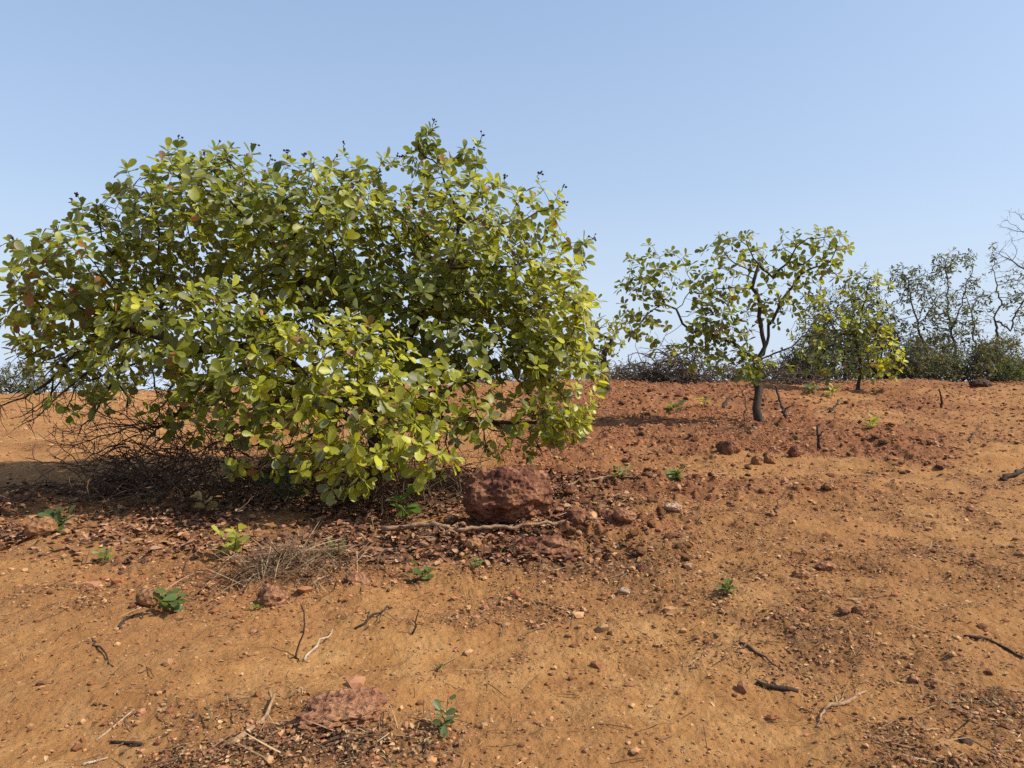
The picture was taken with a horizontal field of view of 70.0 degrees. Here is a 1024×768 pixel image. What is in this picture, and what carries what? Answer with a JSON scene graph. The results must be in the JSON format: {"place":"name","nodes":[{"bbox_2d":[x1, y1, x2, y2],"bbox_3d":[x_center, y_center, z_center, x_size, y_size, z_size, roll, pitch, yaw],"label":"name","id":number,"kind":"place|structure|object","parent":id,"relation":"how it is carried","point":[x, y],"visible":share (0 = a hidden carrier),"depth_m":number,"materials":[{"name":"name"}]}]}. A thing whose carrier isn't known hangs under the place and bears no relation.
{"place":"outdoors","nodes":[
{"label":"outdoors","id":0,"kind":"place"},
{"bbox_2d":[0,378,1023,767],"bbox_3d":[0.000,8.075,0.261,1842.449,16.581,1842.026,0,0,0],"label":"ground","id":1,"kind":"structure","parent":0,"point":[36,708],"depth_m":4.56,"materials":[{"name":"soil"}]},
{"bbox_2d":[0,360,55,393],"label":"bush","id":2,"kind":"object","parent":1,"relation":"on","point":[4,383],"visible":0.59,"depth_m":32.40,"materials":[{"name":"brown plant"}]},
{"bbox_2d":[24,516,58,538],"bbox_3d":[-4.075,1.241,6.313,0.278,0.196,0.236,0,0,0],"label":"rock","id":3,"kind":"object","parent":1,"relation":"on","point":[41,526],"visible":0.94,"depth_m":6.25,"materials":[{"name":"stone"}]},
{"bbox_2d":[37,505,75,530],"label":"seedling","id":4,"kind":"object","parent":1,"relation":"on","point":[57,517],"visible":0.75,"depth_m":6.43,"materials":[{"name":"green plant"}]},
{"bbox_2d":[82,757,107,765],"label":"stalk","id":5,"kind":"object","parent":1,"relation":"on","point":[88,762],"visible":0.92,"depth_m":3.10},
{"bbox_2d":[54,372,139,391],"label":"bush","id":6,"kind":"object","parent":1,"relation":"on","point":[64,383],"visible":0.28,"depth_m":41.57,"materials":[{"name":"brown plant"}]},
{"bbox_2d":[92,547,112,562],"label":"seedling","id":7,"kind":"object","parent":1,"relation":"on","point":[104,554],"visible":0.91,"depth_m":5.69,"materials":[{"name":"green plant"}]},
{"bbox_2d":[91,639,113,666],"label":"twig","id":8,"kind":"object","parent":1,"relation":"on","point":[101,648],"visible":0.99,"depth_m":4.09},
{"bbox_2d":[95,709,134,741],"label":"stalk","id":9,"kind":"object","parent":1,"relation":"on","point":[101,736],"visible":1,"depth_m":3.34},
{"bbox_2d":[91,451,159,490],"bbox_3d":[-4.119,1.007,8.455,1.145,0.378,0.875,0,0,22],"label":"twig","id":10,"kind":"object","parent":1,"relation":"on","point":[133,466],"visible":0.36,"depth_m":8.64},
{"bbox_2d":[111,740,142,745],"bbox_3d":[-1.707,1.591,3.243,0.167,0.035,0.030,0,0,19],"label":"stick","id":11,"kind":"object","parent":1,"relation":"on","point":[127,742],"visible":1,"depth_m":3.23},
{"bbox_2d":[118,612,142,628],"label":"twig","id":12,"kind":"object","parent":1,"relation":"on","point":[123,621],"visible":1,"depth_m":4.48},
{"bbox_2d":[135,587,165,606],"bbox_3d":[-2.332,1.381,4.715,0.195,0.130,0.166,0,0,0],"label":"rock","id":13,"kind":"object","parent":1,"relation":"on","point":[144,598],"visible":0.78,"depth_m":4.66,"materials":[{"name":"stone"}]},
{"bbox_2d":[151,587,186,613],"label":"seedling","id":14,"kind":"object","parent":1,"relation":"on","point":[167,598],"visible":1,"depth_m":4.61,"materials":[{"name":"green plant"}]},
{"bbox_2d":[0,379,393,521],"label":"brush heap","id":15,"kind":"object","parent":1,"relation":"on","point":[198,473],"visible":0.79,"depth_m":7.93,"materials":[{"name":"wood"}]},
{"bbox_2d":[190,491,224,514],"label":"seedling","id":16,"kind":"object","parent":1,"relation":"on","point":[198,494],"visible":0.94,"depth_m":7.30,"materials":[{"name":"green plant"}]},
{"bbox_2d":[211,524,248,557],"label":"seedling","id":17,"kind":"object","parent":1,"relation":"on","point":[233,536],"visible":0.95,"depth_m":5.57,"materials":[{"name":"yellow plant"}]},
{"bbox_2d":[225,693,275,747],"bbox_3d":[-1.165,1.511,3.289,0.079,0.100,0.359,0,0,10],"label":"stick","id":18,"kind":"object","parent":1,"relation":"on","point":[242,735],"visible":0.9,"depth_m":3.21,"materials":[{"name":"wood"}]},
{"bbox_2d":[255,584,289,607],"bbox_3d":[-1.591,1.420,4.828,0.225,0.208,0.191,0,0,0],"label":"rock","id":19,"kind":"object","parent":1,"relation":"on","point":[268,595],"visible":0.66,"depth_m":4.77,"materials":[{"name":"stone"}]},
{"bbox_2d":[257,466,304,502],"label":"seedling","id":20,"kind":"object","parent":1,"relation":"on","point":[282,480],"visible":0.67,"depth_m":7.68,"materials":[{"name":"green plant"}]},
{"bbox_2d":[156,521,419,619],"bbox_3d":[-1.607,1.278,5.403,1.955,0.650,1.615,0,0,-21],"label":"dry grass tuft","id":21,"kind":"object","parent":1,"relation":"on","point":[284,556],"visible":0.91,"depth_m":5.30,"materials":[{"name":"plant"}]},
{"bbox_2d":[288,604,306,662],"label":"twig","id":22,"kind":"object","parent":1,"relation":"on","point":[296,652],"visible":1,"depth_m":4.07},
{"bbox_2d":[0,118,624,505],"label":"broad leaved tree","id":23,"kind":"object","parent":1,"relation":"on","point":[532,355],"visible":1,"depth_m":7.96,"materials":[{"name":"green plant"}]},
{"bbox_2d":[303,629,332,660],"bbox_3d":[-1.108,1.495,4.198,0.033,0.068,0.340,0,0,16],"label":"stick","id":24,"kind":"object","parent":1,"relation":"on","point":[312,649],"visible":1,"depth_m":4.15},
{"bbox_2d":[325,535,346,553],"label":"seedling","id":25,"kind":"object","parent":1,"relation":"on","point":[341,543],"visible":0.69,"depth_m":5.69,"materials":[{"name":"green plant"}]},
{"bbox_2d":[282,687,389,736],"bbox_3d":[-0.831,1.562,3.401,0.532,0.225,0.452,0,0,0],"label":"rock","id":26,"kind":"object","parent":1,"relation":"on","point":[345,706],"visible":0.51,"depth_m":3.33,"materials":[{"name":"stone"}]},
{"bbox_2d":[197,388,500,530],"bbox_3d":[-1.505,0.686,7.663,3.081,1.286,2.448,0,0,0],"label":"brush heap","id":27,"kind":"object","parent":1,"relation":"on","point":[378,489],"visible":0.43,"depth_m":7.45,"materials":[{"name":"wood"}]},
{"bbox_2d":[321,733,390,746],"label":"twig","id":28,"kind":"object","parent":1,"relation":"on","point":[331,743],"visible":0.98,"depth_m":3.16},
{"bbox_2d":[343,572,370,585],"bbox_3d":[-1.089,1.398,5.158,0.200,0.146,0.170,0,0,0],"label":"rock","id":29,"kind":"object","parent":1,"relation":"on","point":[355,578],"visible":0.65,"depth_m":5.11,"materials":[{"name":"stone"}]},
{"bbox_2d":[355,605,390,628],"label":"twig","id":30,"kind":"object","parent":1,"relation":"on","point":[367,619],"visible":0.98,"depth_m":4.49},
{"bbox_2d":[386,485,421,524],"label":"seedling","id":31,"kind":"object","parent":1,"relation":"on","point":[413,508],"visible":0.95,"depth_m":6.71,"materials":[{"name":"green plant"}]},
{"bbox_2d":[406,610,424,633],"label":"twig","id":32,"kind":"object","parent":1,"relation":"on","point":[415,627],"visible":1,"depth_m":4.32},
{"bbox_2d":[406,561,433,582],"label":"seedling","id":33,"kind":"object","parent":1,"relation":"on","point":[420,573],"visible":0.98,"depth_m":5.29,"materials":[{"name":"green plant"}]},
{"bbox_2d":[432,694,459,736],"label":"seedling","id":34,"kind":"object","parent":1,"relation":"on","point":[443,728],"visible":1,"depth_m":3.27,"materials":[{"name":"green plant"}]},
{"bbox_2d":[463,537,482,551],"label":"rock","id":35,"kind":"object","parent":1,"relation":"on","point":[470,543],"visible":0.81,"depth_m":5.72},
{"bbox_2d":[470,556,483,567],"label":"seedling","id":36,"kind":"object","parent":1,"relation":"on","point":[478,562],"visible":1,"depth_m":5.43,"materials":[{"name":"green plant"}]},
{"bbox_2d":[448,369,522,382],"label":"bush","id":37,"kind":"object","parent":1,"relation":"on","point":[494,377],"visible":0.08,"depth_m":32.78,"materials":[{"name":"brown plant"}]},
{"bbox_2d":[381,512,597,541],"bbox_3d":[-0.202,1.225,6.309,1.869,0.170,0.475,0,0,-6],"label":"fallen branch","id":38,"kind":"object","parent":1,"relation":"on","point":[442,527],"visible":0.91,"depth_m":6.24,"materials":[{"name":"wood"}]},
{"bbox_2d":[461,466,553,524],"bbox_3d":[-0.041,0.999,6.567,0.824,0.559,0.701,0,0,0],"label":"rock","id":39,"kind":"object","parent":1,"relation":"on","point":[504,494],"visible":0.91,"depth_m":6.33,"materials":[{"name":"stone"}]},
{"bbox_2d":[0,412,1023,767],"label":"leaf litter","id":40,"kind":"object","parent":1,"relation":"on","point":[398,520],"visible":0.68,"depth_m":6.03,"materials":[{"name":"brown plant"}]},
{"bbox_2d":[0,435,1023,767],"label":"straw","id":41,"kind":"object","parent":1,"relation":"on","point":[350,761],"visible":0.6,"depth_m":3.96,"materials":[{"name":"plant"}]},
{"bbox_2d":[502,371,584,380],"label":"bush","id":42,"kind":"object","parent":1,"relation":"on","point":[509,376],"visible":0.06,"depth_m":29.73,"materials":[{"name":"brown plant"}]},
{"bbox_2d":[514,534,585,562],"bbox_3d":[0.294,1.356,5.984,0.665,0.245,0.565,0,0,0],"label":"rock","id":43,"kind":"object","parent":1,"relation":"on","point":[557,546],"visible":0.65,"depth_m":5.84,"materials":[{"name":"stone"}]},
{"bbox_2d":[564,488,572,495],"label":"clod","id":44,"kind":"object","parent":1,"relation":"on","point":[568,491],"visible":0.95,"depth_m":7.62,"materials":[{"name":"red soil"}]},
{"bbox_2d":[565,527,576,534],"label":"clod","id":45,"kind":"object","parent":1,"relation":"on","point":[570,530],"visible":0.97,"depth_m":6.12,"materials":[{"name":"beige soil"}]},
{"bbox_2d":[567,540,582,553],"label":"rock","id":46,"kind":"object","parent":1,"relation":"on","point":[575,543],"visible":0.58,"depth_m":5.86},
{"bbox_2d":[564,509,591,525],"bbox_3d":[0.561,1.157,6.333,0.216,0.153,0.213,0,0,44],"label":"rock","id":47,"kind":"object","parent":1,"relation":"on","point":[576,517],"visible":0.79,"depth_m":6.26,"materials":[{"name":"stone"}]},
{"bbox_2d":[579,313,625,391],"bbox_3d":[2.204,-0.781,18.947,1.643,2.180,1.444,0,0,0],"label":"broad leaved tree","id":48,"kind":"object","parent":1,"relation":"on","point":[606,348],"visible":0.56,"depth_m":18.92,"materials":[{"name":"green plant"}]},
{"bbox_2d":[598,510,615,521],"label":"rock","id":49,"kind":"object","parent":1,"relation":"on","point":[606,515],"visible":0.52,"depth_m":6.41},
{"bbox_2d":[611,462,631,478],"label":"seedling","id":50,"kind":"object","parent":1,"relation":"on","point":[620,472],"visible":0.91,"depth_m":8.56,"materials":[{"name":"green plant"}]},
{"bbox_2d":[617,587,629,594],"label":"rock","id":51,"kind":"object","parent":1,"relation":"on","point":[624,590],"visible":1,"depth_m":5.08,"materials":[{"name":"stone"}]},
{"bbox_2d":[613,508,636,522],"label":"rock","id":52,"kind":"object","parent":1,"relation":"on","point":[623,515],"visible":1,"depth_m":6.29,"materials":[{"name":"stone"}]},
{"bbox_2d":[590,356,665,379],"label":"bush","id":53,"kind":"object","parent":1,"relation":"on","point":[612,372],"visible":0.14,"depth_m":25.75,"materials":[{"name":"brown plant"}]},
{"bbox_2d":[610,353,657,381],"bbox_3d":[3.927,-0.477,22.822,1.783,0.989,1.622,0,0,0],"label":"brush heap","id":54,"kind":"object","parent":1,"relation":"on","point":[626,373],"visible":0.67,"depth_m":22.70,"materials":[{"name":"brown plant"}]},
{"bbox_2d":[633,548,646,554],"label":"clod","id":55,"kind":"object","parent":1,"relation":"on","point":[640,551],"visible":0.97,"depth_m":5.83,"materials":[{"name":"red soil"}]},
{"bbox_2d":[550,472,730,486],"bbox_3d":[1.510,1.116,8.569,2.682,0.144,0.495,0,0,-16],"label":"root","id":56,"kind":"object","parent":1,"relation":"on","point":[634,477],"visible":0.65,"depth_m":8.59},
{"bbox_2d":[635,565,648,572],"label":"clod","id":57,"kind":"object","parent":1,"relation":"on","point":[643,568],"visible":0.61,"depth_m":5.48,"materials":[{"name":"red soil"}]},
{"bbox_2d":[642,471,653,476],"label":"clod","id":58,"kind":"object","parent":1,"relation":"on","point":[647,473],"visible":1,"depth_m":8.52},
{"bbox_2d":[656,506,665,515],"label":"clod","id":59,"kind":"object","parent":1,"relation":"on","point":[661,510],"visible":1,"depth_m":6.51,"materials":[{"name":"red soil"}]},
{"bbox_2d":[663,532,676,540],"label":"clod","id":60,"kind":"object","parent":1,"relation":"on","point":[670,535],"visible":1,"depth_m":6.00,"materials":[{"name":"red soil"}]},
{"bbox_2d":[663,503,681,511],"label":"rock","id":61,"kind":"object","parent":1,"relation":"on","point":[672,507],"visible":0.99,"depth_m":7.13,"materials":[{"name":"stone"}]},
{"bbox_2d":[664,465,684,480],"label":"seedling","id":62,"kind":"object","parent":1,"relation":"on","point":[673,474],"visible":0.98,"depth_m":8.60,"materials":[{"name":"green plant"}]},
{"bbox_2d":[663,400,685,412],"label":"seedling","id":63,"kind":"object","parent":1,"relation":"on","point":[675,405],"visible":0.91,"depth_m":15.61,"materials":[{"name":"green plant"}]},
{"bbox_2d":[617,332,733,384],"bbox_3d":[4.760,-0.710,22.569,4.491,1.782,2.988,0,0,0],"label":"brush heap","id":64,"kind":"object","parent":1,"relation":"on","point":[684,377],"visible":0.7,"depth_m":22.31,"materials":[{"name":"brown plant"}]},
{"bbox_2d":[675,543,686,552],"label":"clod","id":65,"kind":"object","parent":1,"relation":"on","point":[683,548],"visible":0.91,"depth_m":5.82,"materials":[{"name":"beige soil"}]},
{"bbox_2d":[679,553,689,560],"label":"clod","id":66,"kind":"object","parent":1,"relation":"on","point":[684,556],"visible":0.99,"depth_m":5.70,"materials":[{"name":"beige soil"}]},
{"bbox_2d":[716,578,737,593],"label":"seedling","id":67,"kind":"object","parent":1,"relation":"on","point":[725,585],"visible":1,"depth_m":4.84,"materials":[{"name":"green plant"}]},
{"bbox_2d":[715,440,740,454],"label":"rock","id":68,"kind":"object","parent":1,"relation":"on","point":[728,447],"visible":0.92,"depth_m":10.56,"materials":[{"name":"stone"}]},
{"bbox_2d":[697,359,767,381],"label":"bush","id":69,"kind":"object","parent":1,"relation":"on","point":[727,371],"visible":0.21,"depth_m":24.73,"materials":[{"name":"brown plant"}]},
{"bbox_2d":[614,224,856,421],"bbox_3d":[4.263,-1.090,14.013,4.715,3.925,1.480,0,0,0],"label":"broad leaved tree","id":70,"kind":"object","parent":1,"relation":"on","point":[754,374],"visible":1,"depth_m":13.90,"materials":[{"name":"green plant"}]},
{"bbox_2d":[731,376,751,420],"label":"twig","id":71,"kind":"object","parent":1,"relation":"on","point":[744,397],"visible":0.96,"depth_m":13.79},
{"bbox_2d":[751,455,763,464],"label":"rock","id":72,"kind":"object","parent":1,"relation":"on","point":[756,459],"visible":0.88,"depth_m":9.68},
{"bbox_2d":[737,632,783,670],"bbox_3d":[1.352,1.519,4.137,0.175,0.093,0.368,0,0,-16],"label":"stick","id":73,"kind":"object","parent":1,"relation":"on","point":[755,651],"visible":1,"depth_m":4.13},
{"bbox_2d":[763,453,775,463],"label":"rock","id":74,"kind":"object","parent":1,"relation":"on","point":[769,458],"visible":0.88,"depth_m":9.87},
{"bbox_2d":[756,680,798,692],"bbox_3d":[1.361,1.555,3.751,0.206,0.042,0.044,0,0,18],"label":"stick","id":75,"kind":"object","parent":1,"relation":"on","point":[777,687],"visible":1,"depth_m":3.74,"materials":[{"name":"wood"}]},
{"bbox_2d":[775,386,792,417],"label":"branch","id":76,"kind":"object","parent":1,"relation":"on","point":[783,412],"visible":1,"depth_m":14.46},
{"bbox_2d":[759,350,816,379],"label":"bush","id":77,"kind":"object","parent":1,"relation":"on","point":[782,363],"visible":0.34,"depth_m":24.77,"materials":[{"name":"green plant"}]},
{"bbox_2d":[704,356,882,385],"bbox_3d":[8.467,-0.442,22.430,6.129,1.120,2.221,0,0,0],"label":"brush heap","id":78,"kind":"object","parent":1,"relation":"on","point":[795,380],"visible":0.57,"depth_m":22.43,"materials":[{"name":"brown plant"}]},
{"bbox_2d":[788,445,801,456],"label":"rock","id":79,"kind":"object","parent":1,"relation":"on","point":[794,450],"visible":1,"depth_m":10.36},
{"bbox_2d":[791,569,809,579],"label":"rock","id":80,"kind":"object","parent":1,"relation":"on","point":[804,574],"visible":0.84,"depth_m":5.24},
{"bbox_2d":[778,339,828,378],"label":"bush","id":81,"kind":"object","parent":1,"relation":"on","point":[792,348],"visible":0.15,"depth_m":26.21,"materials":[{"name":"green plant"}]},
{"bbox_2d":[803,383,819,394],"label":"seedling","id":82,"kind":"object","parent":1,"relation":"on","point":[810,387],"visible":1,"depth_m":19.39,"materials":[{"name":"green plant"}]},
{"bbox_2d":[816,425,823,448],"bbox_3d":[4.665,0.811,11.085,0.071,0.368,0.119,0,0,-29],"label":"stump","id":83,"kind":"object","parent":1,"relation":"on","point":[818,439],"visible":0.99,"depth_m":11.08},
{"bbox_2d":[814,561,835,570],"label":"rock","id":84,"kind":"object","parent":1,"relation":"on","point":[824,566],"visible":0.98,"depth_m":5.51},
{"bbox_2d":[821,482,837,489],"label":"rock","id":85,"kind":"object","parent":1,"relation":"on","point":[829,486],"visible":1,"depth_m":7.87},
{"bbox_2d":[792,314,868,380],"bbox_3d":[10.718,-1.127,24.457,2.717,2.503,2.881,0,0,0],"label":"bush","id":86,"kind":"object","parent":1,"relation":"on","point":[843,362],"visible":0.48,"depth_m":24.15,"materials":[{"name":"green plant"}]},
{"bbox_2d":[823,383,839,396],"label":"seedling","id":87,"kind":"object","parent":1,"relation":"on","point":[833,390],"visible":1,"depth_m":18.99,"materials":[{"name":"yellow plant"}]},
{"bbox_2d":[816,689,866,726],"bbox_3d":[1.600,1.591,3.623,0.512,0.038,0.087,0,0,-39],"label":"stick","id":88,"kind":"object","parent":1,"relation":"on","point":[828,705],"visible":1,"depth_m":3.63,"materials":[{"name":"wood"}]},
{"bbox_2d":[837,606,851,615],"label":"rock","id":89,"kind":"object","parent":1,"relation":"on","point":[842,610],"visible":0.94,"depth_m":4.58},
{"bbox_2d":[785,261,908,389],"bbox_3d":[9.016,-1.558,19.966,3.165,3.582,1.603,0,0,0],"label":"broad leaved tree","id":90,"kind":"object","parent":1,"relation":"on","point":[857,331],"visible":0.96,"depth_m":19.85,"materials":[{"name":"green plant"}]},
{"bbox_2d":[793,274,901,379],"bbox_3d":[11.892,-1.939,26.077,3.878,3.892,2.140,0,0,0],"label":"scrub tree","id":91,"kind":"object","parent":1,"relation":"on","point":[845,302],"visible":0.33,"depth_m":25.89,"materials":[{"name":"green plant"}]},
{"bbox_2d":[851,606,866,615],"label":"rock","id":92,"kind":"object","parent":1,"relation":"on","point":[860,610],"visible":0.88,"depth_m":4.57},
{"bbox_2d":[863,413,878,428],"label":"seedling","id":93,"kind":"object","parent":1,"relation":"on","point":[874,420],"visible":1,"depth_m":13.18,"materials":[{"name":"yellow plant"}]},
{"bbox_2d":[843,316,916,379],"bbox_3d":[12.493,-1.119,25.022,2.406,2.615,3.183,0,0,24],"label":"bush","id":94,"kind":"object","parent":1,"relation":"on","point":[885,353],"visible":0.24,"depth_m":24.63,"materials":[{"name":"green plant"}]},
{"bbox_2d":[878,438,889,443],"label":"clod","id":95,"kind":"object","parent":1,"relation":"on","point":[884,441],"visible":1,"depth_m":11.05,"materials":[{"name":"beige soil"}]},
{"bbox_2d":[866,262,960,379],"bbox_3d":[14.050,-2.120,25.557,3.175,4.347,1.686,0,0,0],"label":"scrub tree","id":96,"kind":"object","parent":1,"relation":"on","point":[902,277],"visible":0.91,"depth_m":25.44,"materials":[{"name":"green plant"}]},
{"bbox_2d":[882,334,951,379],"bbox_3d":[13.208,-0.728,23.929,2.046,1.849,2.073,0,0,0],"label":"bush","id":97,"kind":"object","parent":1,"relation":"on","point":[918,365],"visible":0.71,"depth_m":23.78,"materials":[{"name":"green plant"}]},
{"bbox_2d":[901,327,971,381],"bbox_3d":[16.177,-1.041,27.927,3.067,2.330,2.791,0,0,-22],"label":"bush","id":98,"kind":"object","parent":1,"relation":"on","point":[934,348],"visible":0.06,"depth_m":27.65,"materials":[{"name":"green plant"}]},
{"bbox_2d":[922,247,987,381],"bbox_3d":[15.740,-2.385,25.897,2.342,4.948,1.631,0,0,0],"label":"scrub tree","id":99,"kind":"object","parent":1,"relation":"on","point":[947,270],"visible":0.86,"depth_m":25.90,"materials":[{"name":"green plant"}]},
{"bbox_2d":[958,736,972,745],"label":"rock","id":100,"kind":"object","parent":1,"relation":"on","point":[963,740],"visible":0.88,"depth_m":3.23,"materials":[{"name":"stone"}]},
{"bbox_2d":[927,338,1006,381],"bbox_3d":[14.762,-0.668,23.976,2.711,1.672,2.209,0,0,0],"label":"bush","id":101,"kind":"object","parent":1,"relation":"on","point":[956,375],"visible":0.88,"depth_m":23.68,"materials":[{"name":"green plant"}]},
{"bbox_2d":[951,280,991,374],"bbox_3d":[16.664,-1.842,26.462,1.364,3.884,1.359,0,0,23],"label":"scrub tree","id":102,"kind":"object","parent":1,"relation":"on","point":[982,304],"visible":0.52,"depth_m":26.42,"materials":[{"name":"green plant"}]},
{"bbox_2d":[969,379,993,386],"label":"rock","id":103,"kind":"object","parent":1,"relation":"on","point":[980,383],"visible":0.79,"depth_m":20.90,"materials":[{"name":"stone"}]},
{"bbox_2d":[963,635,1023,658],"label":"stick","id":104,"kind":"object","parent":1,"relation":"on","point":[985,638],"visible":1,"depth_m":4.27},
{"bbox_2d":[966,334,1023,382],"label":"bush","id":105,"kind":"object","parent":1,"relation":"on","point":[1000,355],"visible":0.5,"depth_m":24.25,"materials":[{"name":"green plant"}]},
{"bbox_2d":[971,242,1023,360],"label":"scrub tree","id":106,"kind":"object","parent":1,"relation":"on","point":[1015,299],"visible":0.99,"depth_m":24.97,"materials":[{"name":"green plant"}]},
{"bbox_2d":[975,328,1023,381],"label":"bush","id":107,"kind":"object","parent":1,"relation":"on","point":[1013,344],"visible":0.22,"depth_m":28.08,"materials":[{"name":"green plant"}]},
{"bbox_2d":[985,208,1023,273],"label":"bare tree","id":108,"kind":"object","parent":1,"relation":"on","point":[1010,259],"visible":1,"depth_m":22.93,"materials":[{"name":"brown plant"}]},
{"bbox_2d":[994,358,1023,381],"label":"bush","id":109,"kind":"object","parent":1,"relation":"on","point":[1008,375],"visible":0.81,"depth_m":23.46,"materials":[{"name":"green plant"}]},
{"bbox_2d":[999,467,1023,480],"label":"branch","id":110,"kind":"object","parent":1,"relation":"on","point":[1017,472],"visible":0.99,"depth_m":9.02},
{"bbox_2d":[0,0,1023,393],"label":"sky","id":111,"kind":"structure","parent":0,"point":[897,126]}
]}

